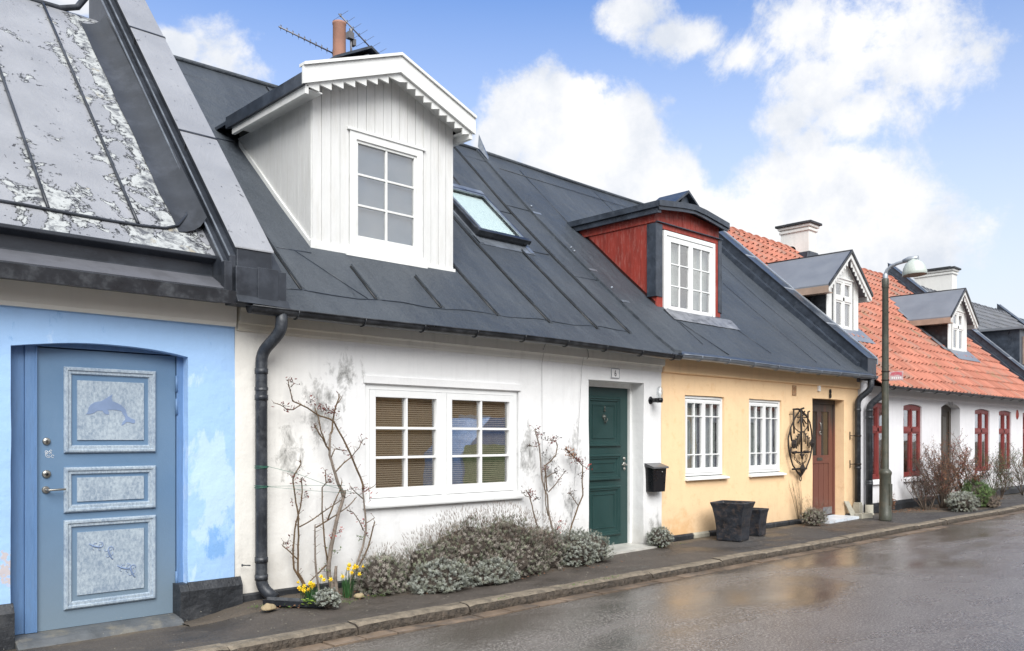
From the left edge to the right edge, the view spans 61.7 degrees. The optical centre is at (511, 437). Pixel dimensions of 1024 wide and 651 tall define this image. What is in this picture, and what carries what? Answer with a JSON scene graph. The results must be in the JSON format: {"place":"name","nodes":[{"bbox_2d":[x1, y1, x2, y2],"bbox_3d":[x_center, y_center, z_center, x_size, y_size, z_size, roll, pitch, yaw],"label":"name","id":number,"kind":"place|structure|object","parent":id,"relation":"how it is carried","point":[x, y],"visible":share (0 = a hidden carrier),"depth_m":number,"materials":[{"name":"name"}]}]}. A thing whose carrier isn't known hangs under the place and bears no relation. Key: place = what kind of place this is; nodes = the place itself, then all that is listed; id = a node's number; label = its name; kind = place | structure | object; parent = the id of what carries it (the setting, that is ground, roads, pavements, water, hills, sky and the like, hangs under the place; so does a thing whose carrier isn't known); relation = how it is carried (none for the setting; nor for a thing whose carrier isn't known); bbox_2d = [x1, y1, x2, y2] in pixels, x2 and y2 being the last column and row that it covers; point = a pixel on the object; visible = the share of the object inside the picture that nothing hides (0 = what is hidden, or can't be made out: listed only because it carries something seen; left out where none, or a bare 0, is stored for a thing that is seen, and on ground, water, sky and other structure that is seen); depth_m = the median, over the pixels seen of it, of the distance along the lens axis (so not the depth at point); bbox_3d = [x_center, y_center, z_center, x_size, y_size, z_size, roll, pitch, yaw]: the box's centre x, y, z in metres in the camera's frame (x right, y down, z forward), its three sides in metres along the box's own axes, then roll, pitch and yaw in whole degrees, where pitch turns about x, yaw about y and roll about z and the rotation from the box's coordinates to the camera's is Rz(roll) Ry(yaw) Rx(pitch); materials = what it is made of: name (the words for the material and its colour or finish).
{"place":"outdoors","nodes":[
{"label":"outdoors","id":0,"kind":"place"},
{"bbox_2d":[0,0,242,650],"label":"blue house","id":1,"kind":"structure","parent":0,"point":[118,319],"depth_m":7.22,"materials":[{"name":"paint"}]},
{"bbox_2d":[37,347,178,631],"bbox_3d":[-3.327,0.410,7.130,1.118,2.240,0.114,0,0,-44],"label":"door","id":2,"kind":"structure","parent":1,"relation":"in","point":[106,420],"depth_m":7.10,"materials":[{"name":"blue paint"}]},
{"bbox_2d":[7,492,1023,650],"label":"pavement","id":3,"kind":"structure","parent":0,"point":[245,627],"depth_m":8.29,"materials":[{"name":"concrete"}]},
{"bbox_2d":[261,603,276,610],"bbox_3d":[-2.115,1.465,7.453,0.136,0.056,0.111,0,0,-44],"label":"stone","id":4,"kind":"object","parent":3,"relation":"on","point":[267,606],"visible":1,"depth_m":7.42,"materials":[{"name":"beige stone"}]},
{"bbox_2d":[173,19,682,602],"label":"white house","id":5,"kind":"structure","parent":3,"relation":"on","point":[445,285],"depth_m":9.70,"materials":[{"name":"paint"}]},
{"bbox_2d":[89,0,289,308],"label":"party parapet","id":6,"kind":"structure","parent":5,"relation":"on","point":[246,267],"depth_m":8.17,"materials":[{"name":"paint"}]},
{"bbox_2d":[278,24,332,55],"bbox_3d":[-2.975,-5.912,12.891,0.021,0.201,1.193,0,0,44],"label":"tv aerial","id":7,"kind":"object","parent":5,"relation":"attached to","point":[293,33],"visible":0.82,"depth_m":12.72,"materials":[{"name":"grey metal"}]},
{"bbox_2d":[254,466,359,494],"bbox_3d":[-1.932,0.414,8.168,1.109,0.316,0.127,0,0,-44],"label":"garden string","id":8,"kind":"object","parent":5,"relation":"attached to","point":[304,485],"visible":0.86,"depth_m":8.12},
{"bbox_2d":[334,12,384,52],"bbox_3d":[-2.389,-6.173,13.486,0.790,0.747,0.534,0,0,-44],"label":"tv aerial","id":9,"kind":"object","parent":5,"relation":"attached to","point":[350,34],"visible":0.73,"depth_m":13.36,"materials":[{"name":"grey metal"}]},
{"bbox_2d":[363,383,523,508],"bbox_3d":[-0.963,0.062,9.758,2.250,1.325,0.860,0,0,-44],"label":"window","id":10,"kind":"structure","parent":5,"relation":"in","point":[425,445],"depth_m":9.51,"materials":[{"name":"white paint"}]},
{"bbox_2d":[571,350,588,521],"bbox_3d":[0.854,-0.005,10.891,0.285,2.310,0.075,0,0,-44],"label":"support wire","id":11,"kind":"object","parent":5,"relation":"attached to","point":[578,429],"visible":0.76,"depth_m":10.93,"materials":[{"name":"grey metal"}]},
{"bbox_2d":[589,387,626,544],"bbox_3d":[1.271,0.402,11.694,0.997,2.167,0.118,0,0,-44],"label":"door","id":12,"kind":"structure","parent":5,"relation":"in","point":[607,406],"depth_m":11.76,"materials":[{"name":"green wood"}]},
{"bbox_2d":[648,386,662,403],"bbox_3d":[2.007,-0.588,11.939,0.109,0.244,0.210,0,0,-44],"label":"wall lamp","id":13,"kind":"object","parent":5,"relation":"attached to","point":[651,400],"visible":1,"depth_m":11.89,"materials":[{"name":"black plastic"}]},
{"bbox_2d":[644,463,668,491],"bbox_3d":[2.021,0.555,11.983,0.350,0.400,0.165,0,0,-44],"label":"mailbox","id":14,"kind":"object","parent":5,"relation":"attached to","point":[655,473],"visible":1,"depth_m":11.91,"materials":[{"name":"black plastic"}]},
{"bbox_2d":[237,543,685,608],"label":"weeds","id":15,"kind":"object","parent":3,"relation":"on","point":[388,593],"visible":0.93,"depth_m":7.93,"materials":[{"name":"green plant"}]},
{"bbox_2d":[103,513,923,648],"bbox_3d":[1.599,1.472,10.509,20.710,0.041,1.706,0,0,-44],"label":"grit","id":16,"kind":"object","parent":3,"relation":"on","point":[489,595],"visible":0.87,"depth_m":8.12,"materials":[{"name":"stone"}]},
{"bbox_2d":[182,498,1004,626],"bbox_3d":[4.966,1.536,14.068,20.580,0.114,1.196,0,0,-44],"label":"soil bed","id":17,"kind":"object","parent":3,"relation":"on","point":[235,611],"visible":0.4,"depth_m":7.95,"materials":[{"name":"brown soil"}]},
{"bbox_2d":[263,597,322,607],"bbox_3d":[-1.923,1.462,7.601,0.540,0.075,0.140,0,0,2],"label":"splash channel","id":18,"kind":"object","parent":17,"relation":"on","point":[282,601],"visible":0.75,"depth_m":7.54,"materials":[{"name":"grey concrete"}]},
{"bbox_2d":[301,598,316,605],"bbox_3d":[-1.751,1.436,7.512,0.225,0.068,0.191,0,0,-44],"label":"lady mantle","id":19,"kind":"object","parent":17,"relation":"on","point":[311,601],"visible":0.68,"depth_m":7.51,"materials":[{"name":"green plant"}]},
{"bbox_2d":[297,575,332,601],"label":"daffodils","id":20,"kind":"object","parent":17,"relation":"on","point":[309,594],"visible":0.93,"depth_m":7.59,"materials":[{"name":"yellow plant"}]},
{"bbox_2d":[271,377,377,594],"bbox_3d":[-1.781,0.475,8.262,1.134,2.094,0.189,0,0,-44],"label":"climbing rose","id":21,"kind":"object","parent":17,"relation":"on","point":[333,582],"visible":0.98,"depth_m":8.29,"materials":[{"name":"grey plant"}]},
{"bbox_2d":[313,587,341,608],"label":"santolina bush","id":22,"kind":"object","parent":17,"relation":"on","point":[327,598],"visible":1,"depth_m":7.46,"materials":[{"name":"grey plant"}]},
{"bbox_2d":[337,563,369,597],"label":"daffodils","id":23,"kind":"object","parent":17,"relation":"on","point":[346,588],"visible":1,"depth_m":8.01,"materials":[{"name":"green plant"}]},
{"bbox_2d":[354,593,363,597],"bbox_3d":[-1.426,1.470,8.003,0.104,0.039,0.082,0,0,-44],"label":"stone","id":24,"kind":"object","parent":17,"relation":"on","point":[357,595],"visible":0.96,"depth_m":7.97,"materials":[{"name":"beige stone"}]},
{"bbox_2d":[352,541,411,595],"bbox_3d":[-1.272,1.283,8.422,0.598,0.511,0.758,0,0,-5],"label":"lavender bush","id":25,"kind":"object","parent":17,"relation":"on","point":[387,575],"visible":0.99,"depth_m":8.20,"materials":[{"name":"grey plant"}]},
{"bbox_2d":[407,553,519,594],"bbox_3d":[-0.490,1.337,8.679,1.427,0.409,0.497,0,0,-44],"label":"lavender bush","id":26,"kind":"object","parent":17,"relation":"on","point":[446,577],"visible":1,"depth_m":8.45,"materials":[{"name":"plant"}]},
{"bbox_2d":[395,501,573,586],"bbox_3d":[-0.244,1.117,9.295,2.488,0.863,1.008,0,0,-44],"label":"lavender bush","id":27,"kind":"object","parent":17,"relation":"on","point":[528,550],"visible":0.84,"depth_m":9.12,"materials":[{"name":"grey plant"}]},
{"bbox_2d":[521,425,567,533],"bbox_3d":[0.376,0.685,10.327,0.816,1.669,0.208,0,0,-44],"label":"climbing rose","id":28,"kind":"object","parent":17,"relation":"on","point":[545,477],"visible":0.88,"depth_m":10.35,"materials":[{"name":"brown plant"}]},
{"bbox_2d":[561,446,592,534],"bbox_3d":[0.803,0.808,10.751,0.520,1.425,0.183,0,0,-44],"label":"climbing rose","id":29,"kind":"object","parent":17,"relation":"on","point":[577,461],"visible":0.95,"depth_m":10.73,"materials":[{"name":"brown plant"}]},
{"bbox_2d":[555,526,615,566],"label":"lavender bush","id":30,"kind":"object","parent":17,"relation":"on","point":[585,548],"visible":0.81,"depth_m":10.02,"materials":[{"name":"plant"}]},
{"bbox_2d":[260,498,1009,611],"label":"fallen leaves","id":31,"kind":"object","parent":17,"relation":"on","point":[661,555],"visible":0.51,"depth_m":14.66,"materials":[{"name":"brown plant"}]},
{"bbox_2d":[900,456,949,509],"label":"rose shrub","id":32,"kind":"object","parent":17,"relation":"on","point":[923,485],"visible":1,"depth_m":17.70,"materials":[{"name":"brown plant"}]},
{"bbox_2d":[911,432,977,507],"bbox_3d":[9.169,0.700,18.256,1.309,1.630,1.114,0,0,-44],"label":"rose shrub","id":33,"kind":"object","parent":17,"relation":"on","point":[944,489],"visible":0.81,"depth_m":18.15,"materials":[{"name":"orange plant"}]},
{"bbox_2d":[945,490,980,511],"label":"lavender bush","id":34,"kind":"object","parent":17,"relation":"on","point":[964,501],"visible":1,"depth_m":17.39,"materials":[{"name":"grey plant"}]},
{"bbox_2d":[943,430,992,490],"bbox_3d":[10.004,0.647,18.895,1.026,1.740,1.589,0,0,28],"label":"rose shrub","id":35,"kind":"object","parent":17,"relation":"on","point":[989,466],"visible":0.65,"depth_m":18.75,"materials":[{"name":"orange plant"}]},
{"bbox_2d":[959,473,998,507],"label":"rosemary bush","id":36,"kind":"object","parent":17,"relation":"on","point":[981,490],"visible":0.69,"depth_m":18.35,"materials":[{"name":"green plant"}]},
{"bbox_2d":[981,491,1003,507],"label":"lavender bush","id":37,"kind":"object","parent":17,"relation":"on","point":[994,501],"visible":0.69,"depth_m":18.43,"materials":[{"name":"grey plant"}]},
{"bbox_2d":[977,438,1023,496],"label":"rose shrub","id":38,"kind":"object","parent":17,"relation":"on","point":[1000,472],"visible":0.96,"depth_m":20.89,"materials":[{"name":"brown plant"}]},
{"bbox_2d":[645,525,674,546],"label":"lavender bush","id":39,"kind":"object","parent":3,"relation":"on","point":[660,536],"visible":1,"depth_m":11.67,"materials":[{"name":"plant"}]},
{"bbox_2d":[486,151,878,541],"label":"yellow house","id":40,"kind":"structure","parent":3,"relation":"on","point":[755,365],"depth_m":14.12,"materials":[{"name":"paint"}]},
{"bbox_2d":[685,396,729,480],"bbox_3d":[2.717,0.009,13.202,1.110,1.258,0.765,0,0,-44],"label":"window","id":41,"kind":"structure","parent":40,"relation":"in","point":[703,415],"depth_m":13.03,"materials":[{"name":"white paint"}]},
{"bbox_2d":[749,399,786,476],"bbox_3d":[3.989,0.009,14.418,1.110,1.258,0.765,0,0,-44],"label":"window","id":42,"kind":"structure","parent":40,"relation":"in","point":[764,415],"depth_m":14.24,"materials":[{"name":"white paint"}]},
{"bbox_2d":[719,231,877,381],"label":"party parapet","id":43,"kind":"structure","parent":40,"relation":"attached to","point":[792,300],"depth_m":17.45,"materials":[{"name":"black metal"}]},
{"bbox_2d":[788,407,814,480],"bbox_3d":[4.982,0.115,14.837,0.890,1.285,0.131,0,0,-44],"label":"iron sculpture","id":44,"kind":"object","parent":40,"relation":"attached to","point":[811,444],"visible":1,"depth_m":14.82,"materials":[{"name":"black metal"}]},
{"bbox_2d":[812,404,832,514],"bbox_3d":[5.677,0.411,15.857,1.070,2.058,0.087,0,0,-44],"label":"door","id":45,"kind":"structure","parent":40,"relation":"in","point":[822,414],"depth_m":15.98,"materials":[{"name":"brown wood"}]},
{"bbox_2d":[710,500,754,541],"bbox_3d":[3.235,1.220,12.566,0.510,0.560,0.510,0,0,34],"label":"plant pot","id":46,"kind":"object","parent":3,"relation":"on","point":[732,519],"visible":1,"depth_m":12.41,"materials":[{"name":"plastic"}]},
{"bbox_2d":[749,507,768,535],"bbox_3d":[3.730,1.295,13.205,0.340,0.410,0.340,0,0,38],"label":"plant pot","id":47,"kind":"object","parent":3,"relation":"on","point":[758,520],"visible":0.62,"depth_m":13.07,"materials":[{"name":"plastic"}]},
{"bbox_2d":[789,479,801,518],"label":"dry grass stems","id":48,"kind":"object","parent":3,"relation":"on","point":[799,508],"visible":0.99,"depth_m":14.70,"materials":[{"name":"plant"}]},
{"bbox_2d":[795,495,832,524],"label":"lavender bush","id":49,"kind":"object","parent":3,"relation":"on","point":[814,516],"visible":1,"depth_m":14.54,"materials":[{"name":"grey plant"}]},
{"bbox_2d":[844,501,854,515],"bbox_3d":[6.353,1.345,16.092,0.224,0.310,0.133,0,0,31],"label":"board offcut","id":50,"kind":"object","parent":3,"relation":"on","point":[849,508],"visible":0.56,"depth_m":16.08,"materials":[{"name":"wood"}]},
{"bbox_2d":[703,220,1023,514],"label":"tiled house","id":51,"kind":"structure","parent":3,"relation":"on","point":[955,381],"depth_m":20.16,"materials":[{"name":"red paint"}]},
{"bbox_2d":[873,403,892,484],"bbox_3d":[7.116,0.115,17.478,0.980,1.630,0.860,0,0,-44],"label":"window","id":52,"kind":"structure","parent":51,"relation":"in","point":[877,409],"depth_m":17.20,"materials":[{"name":"red paint"}]},
{"bbox_2d":[903,405,921,481],"bbox_3d":[8.334,0.115,18.642,1.050,1.630,0.860,0,0,-44],"label":"window","id":53,"kind":"structure","parent":51,"relation":"in","point":[911,413],"depth_m":18.37,"materials":[{"name":"red paint"}]},
{"bbox_2d":[941,411,947,498],"bbox_3d":[10.015,0.415,20.031,0.940,2.070,0.095,0,0,-44],"label":"door","id":54,"kind":"structure","parent":51,"relation":"in","point":[944,414],"depth_m":20.20,"materials":[{"name":"brown wood"}]},
{"bbox_2d":[888,263,1023,380],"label":"party parapet","id":55,"kind":"structure","parent":51,"relation":"attached to","point":[1004,358],"depth_m":25.12,"materials":[{"name":"black metal"}]},
{"bbox_2d":[975,409,992,474],"bbox_3d":[11.465,0.115,21.634,1.130,1.630,0.860,0,0,-44],"label":"window","id":56,"kind":"structure","parent":51,"relation":"in","point":[981,416],"depth_m":21.37,"materials":[{"name":"red paint"}]},
{"bbox_2d":[999,411,1012,472],"bbox_3d":[12.715,0.115,22.829,1.070,1.630,0.860,0,0,-44],"label":"window","id":57,"kind":"structure","parent":51,"relation":"in","point":[1004,416],"depth_m":22.58,"materials":[{"name":"red paint"}]},
{"bbox_2d":[1023,413,1023,470],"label":"window","id":58,"kind":"structure","parent":51,"relation":"in","point":[1023,413],"depth_m":23.82,"materials":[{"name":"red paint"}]},
{"bbox_2d":[854,513,872,518],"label":"paving block","id":59,"kind":"structure","parent":3,"relation":"on","point":[864,515],"depth_m":15.94,"materials":[{"name":"stone"}]},
{"bbox_2d":[892,492,896,508],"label":"weed tuft","id":60,"kind":"object","parent":3,"relation":"on","point":[893,502],"visible":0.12,"depth_m":17.00,"materials":[{"name":"orange plant"}]},
{"bbox_2d":[879,255,926,520],"bbox_3d":[7.002,-0.865,15.383,0.410,4.729,0.836,0,0,-44],"label":"street lamp","id":61,"kind":"object","parent":3,"relation":"on","point":[914,266],"visible":1,"depth_m":15.55,"materials":[{"name":"grey metal"}]},
{"bbox_2d":[881,371,902,380],"bbox_3d":[6.876,-1.120,15.515,0.136,0.180,0.383,0,0,-44],"label":"street sign","id":62,"kind":"object","parent":61,"relation":"attached to","point":[896,375],"visible":1,"depth_m":15.47,"materials":[{"name":"metal"}]},
{"bbox_2d":[913,266,1023,365],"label":"grey tiled house","id":63,"kind":"structure","parent":3,"relation":"on","point":[1003,330],"depth_m":29.32,"materials":[{"name":"paint"}]},
{"bbox_2d":[995,304,1023,324],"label":"party parapet","id":64,"kind":"structure","parent":63,"relation":"attached to","point":[1001,307],"depth_m":34.54,"materials":[{"name":"black metal"}]},
{"bbox_2d":[1002,449,1023,494],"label":"rose shrub","id":65,"kind":"object","parent":3,"relation":"on","point":[1016,473],"visible":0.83,"depth_m":22.32,"materials":[{"name":"brown plant"}]},
{"bbox_2d":[44,0,1023,318],"label":"sky","id":66,"kind":"structure","parent":0,"point":[895,127],"materials":[{"name":"blue"}]},
{"bbox_2d":[318,513,1023,650],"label":"road","id":67,"kind":"structure","parent":0,"point":[958,588],"depth_m":7.78,"materials":[{"name":"grey asphalt"}]},
{"bbox_2d":[275,510,1023,650],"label":"gutter setts","id":68,"kind":"structure","parent":67,"relation":"on","point":[372,635],"depth_m":8.50,"materials":[{"name":"stone"}]},
{"label":"ground","id":69,"kind":"structure","parent":0,"visible":0},
{"bbox_2d":[175,504,1023,650],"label":"kerb","id":70,"kind":"structure","parent":69,"relation":"on","point":[300,638],"depth_m":8.29,"materials":[{"name":"stone"}]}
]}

